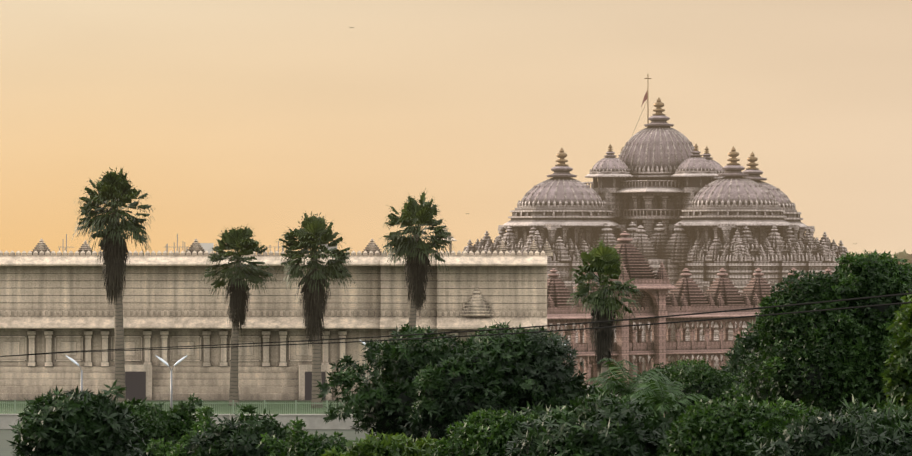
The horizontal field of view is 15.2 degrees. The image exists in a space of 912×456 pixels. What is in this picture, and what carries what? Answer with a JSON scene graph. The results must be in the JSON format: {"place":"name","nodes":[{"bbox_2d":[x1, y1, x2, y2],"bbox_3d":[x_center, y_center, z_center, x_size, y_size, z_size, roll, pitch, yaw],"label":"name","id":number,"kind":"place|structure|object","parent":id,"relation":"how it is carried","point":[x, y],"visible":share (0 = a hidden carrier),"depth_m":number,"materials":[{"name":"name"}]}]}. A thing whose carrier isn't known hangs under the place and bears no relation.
{"place":"outdoors","nodes":[
{"label":"outdoors","id":0,"kind":"place"},
{"bbox_2d":[0,414,372,428],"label":"road","id":1,"kind":"structure","parent":0,"point":[313,421],"depth_m":249.98,"materials":[{"name":"grey asphalt"}]},
{"bbox_2d":[0,372,636,429],"bbox_3d":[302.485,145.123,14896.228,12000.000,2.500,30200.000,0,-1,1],"label":"ground","id":2,"kind":"structure","parent":0,"point":[280,400],"depth_m":300.36,"materials":[{"name":"green plant"}]},
{"bbox_2d":[66,355,82,391],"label":"street lamp","id":3,"kind":"object","parent":2,"relation":"on","point":[73,361],"depth_m":255.46,"materials":[{"name":"grey metal"}]},
{"bbox_2d":[156,356,186,410],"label":"street lamp","id":4,"kind":"object","parent":2,"relation":"on","point":[171,388],"depth_m":255.32,"materials":[{"name":"grey metal"}]},
{"bbox_2d":[1,401,366,413],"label":"grass strip","id":5,"kind":"object","parent":2,"relation":"on","point":[227,408],"depth_m":286.18,"materials":[{"name":"green plant"}]},
{"bbox_2d":[72,166,155,403],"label":"palm","id":6,"kind":"object","parent":5,"relation":"on","point":[114,191],"depth_m":286.82,"materials":[{"name":"green plant"}]},
{"bbox_2d":[0,400,342,413],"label":"railing fence","id":7,"kind":"object","parent":5,"relation":"on","point":[266,403],"depth_m":262.23,"materials":[{"name":"grey"}]},
{"bbox_2d":[200,225,276,405],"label":"palm","id":8,"kind":"object","parent":5,"relation":"on","point":[241,242],"depth_m":289.97,"materials":[{"name":"green plant"}]},
{"bbox_2d":[275,211,354,407],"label":"palm","id":9,"kind":"object","parent":5,"relation":"on","point":[313,289],"depth_m":284.66,"materials":[{"name":"green plant"}]},
{"bbox_2d":[379,188,453,328],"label":"palm","id":10,"kind":"object","parent":5,"relation":"on","point":[415,213],"depth_m":290.35,"materials":[{"name":"green plant"}]},
{"bbox_2d":[0,429,377,455],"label":"road","id":11,"kind":"structure","parent":2,"relation":"on","point":[6,449],"depth_m":241.00,"materials":[{"name":"grey asphalt"}]},
{"bbox_2d":[6,380,150,455],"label":"bush","id":12,"kind":"object","parent":11,"relation":"on","point":[75,423],"depth_m":84.43,"materials":[{"name":"green plant"}]},
{"bbox_2d":[115,392,204,455],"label":"bush","id":13,"kind":"object","parent":11,"relation":"on","point":[157,421],"depth_m":99.76,"materials":[{"name":"green plant"}]},
{"bbox_2d":[144,404,217,455],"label":"bush","id":14,"kind":"object","parent":11,"relation":"on","point":[177,449],"visible":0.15,"depth_m":94.46,"materials":[{"name":"green plant"}]},
{"bbox_2d":[184,403,306,455],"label":"bush","id":15,"kind":"object","parent":11,"relation":"on","point":[228,437],"depth_m":89.83,"materials":[{"name":"green plant"}]},
{"bbox_2d":[256,416,352,455],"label":"bush","id":16,"kind":"object","parent":11,"relation":"on","point":[312,445],"visible":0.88,"depth_m":87.68,"materials":[{"name":"green plant"}]},
{"bbox_2d":[504,386,688,455],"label":"bush","id":17,"kind":"object","parent":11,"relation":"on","point":[597,423],"depth_m":78.94,"materials":[{"name":"green plant"}]},
{"bbox_2d":[565,238,641,397],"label":"palm","id":18,"kind":"object","parent":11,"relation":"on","point":[602,259],"depth_m":209.26,"materials":[{"name":"green plant"}]},
{"bbox_2d":[583,358,687,401],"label":"areca palm","id":19,"kind":"object","parent":11,"relation":"on","point":[620,386],"visible":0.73,"depth_m":134.63,"materials":[{"name":"green plant"}]},
{"bbox_2d":[624,372,708,416],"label":"shrub","id":20,"kind":"object","parent":11,"relation":"on","point":[662,403],"depth_m":127.72,"materials":[{"name":"green plant"}]},
{"bbox_2d":[734,319,765,400],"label":"shrub","id":21,"kind":"object","parent":11,"relation":"on","point":[750,344],"depth_m":109.46,"materials":[{"name":"green plant"}]},
{"bbox_2d":[0,225,552,399],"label":"exhibition hall","id":22,"kind":"structure","parent":2,"relation":"on","point":[51,301],"depth_m":302.17,"materials":[{"name":"stone"}]},
{"bbox_2d":[59,234,336,254],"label":"roof rods and board","id":23,"kind":"object","parent":22,"relation":"on","point":[208,247],"depth_m":306.48,"materials":[{"name":"silver metal"}]},
{"bbox_2d":[462,74,849,372],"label":"temple","id":24,"kind":"structure","parent":2,"relation":"on","point":[716,233],"depth_m":454.49,"materials":[{"name":"stone"}]},
{"bbox_2d":[547,231,831,385],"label":"temple lower facade","id":25,"kind":"structure","parent":2,"relation":"on","point":[647,286],"depth_m":379.55,"materials":[{"name":"pink stone"}]},
{"bbox_2d":[322,430,453,455],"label":"bush","id":26,"kind":"object","parent":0,"point":[397,445],"visible":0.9,"depth_m":85.66,"materials":[{"name":"green plant"}]},
{"bbox_2d":[0,0,911,382],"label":"haze","id":27,"kind":"object","parent":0,"point":[460,124],"depth_m":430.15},
{"bbox_2d":[0,292,911,356],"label":"overhead cables","id":28,"kind":"object","parent":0,"point":[523,327],"visible":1,"depth_m":72.38,"materials":[{"name":"black rubber"}]},
{"bbox_2d":[0,0,911,256],"label":"sky","id":29,"kind":"structure","parent":0,"point":[586,20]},
{"bbox_2d":[315,320,598,447],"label":"tree","id":30,"kind":"object","parent":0,"point":[422,369],"depth_m":112.84,"materials":[{"name":"green plant"}]},
{"bbox_2d":[430,407,539,455],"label":"bush","id":31,"kind":"object","parent":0,"point":[483,432],"depth_m":83.30,"materials":[{"name":"green plant"}]},
{"bbox_2d":[620,357,738,420],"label":"shrub","id":32,"kind":"object","parent":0,"point":[693,373],"depth_m":137.96,"materials":[{"name":"green plant"}]},
{"bbox_2d":[719,341,744,375],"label":"tree","id":33,"kind":"object","parent":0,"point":[732,367],"visible":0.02,"depth_m":149.51,"materials":[{"name":"green plant"}]},
{"bbox_2d":[656,382,819,455],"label":"bush","id":34,"kind":"object","parent":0,"point":[718,427],"depth_m":76.89,"materials":[{"name":"green plant"}]},
{"bbox_2d":[737,249,911,416],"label":"tree","id":35,"kind":"object","parent":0,"point":[849,276],"depth_m":103.34,"materials":[{"name":"green plant"}]},
{"bbox_2d":[742,392,911,455],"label":"bush","id":36,"kind":"object","parent":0,"point":[880,430],"depth_m":73.76,"materials":[{"name":"green plant"}]},
{"bbox_2d":[864,249,911,264],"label":"distant trees","id":37,"kind":"object","parent":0,"point":[905,256],"depth_m":548.33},
{"bbox_2d":[877,291,911,411],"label":"tree","id":38,"kind":"object","parent":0,"point":[897,378],"depth_m":87.39,"materials":[{"name":"green plant"}]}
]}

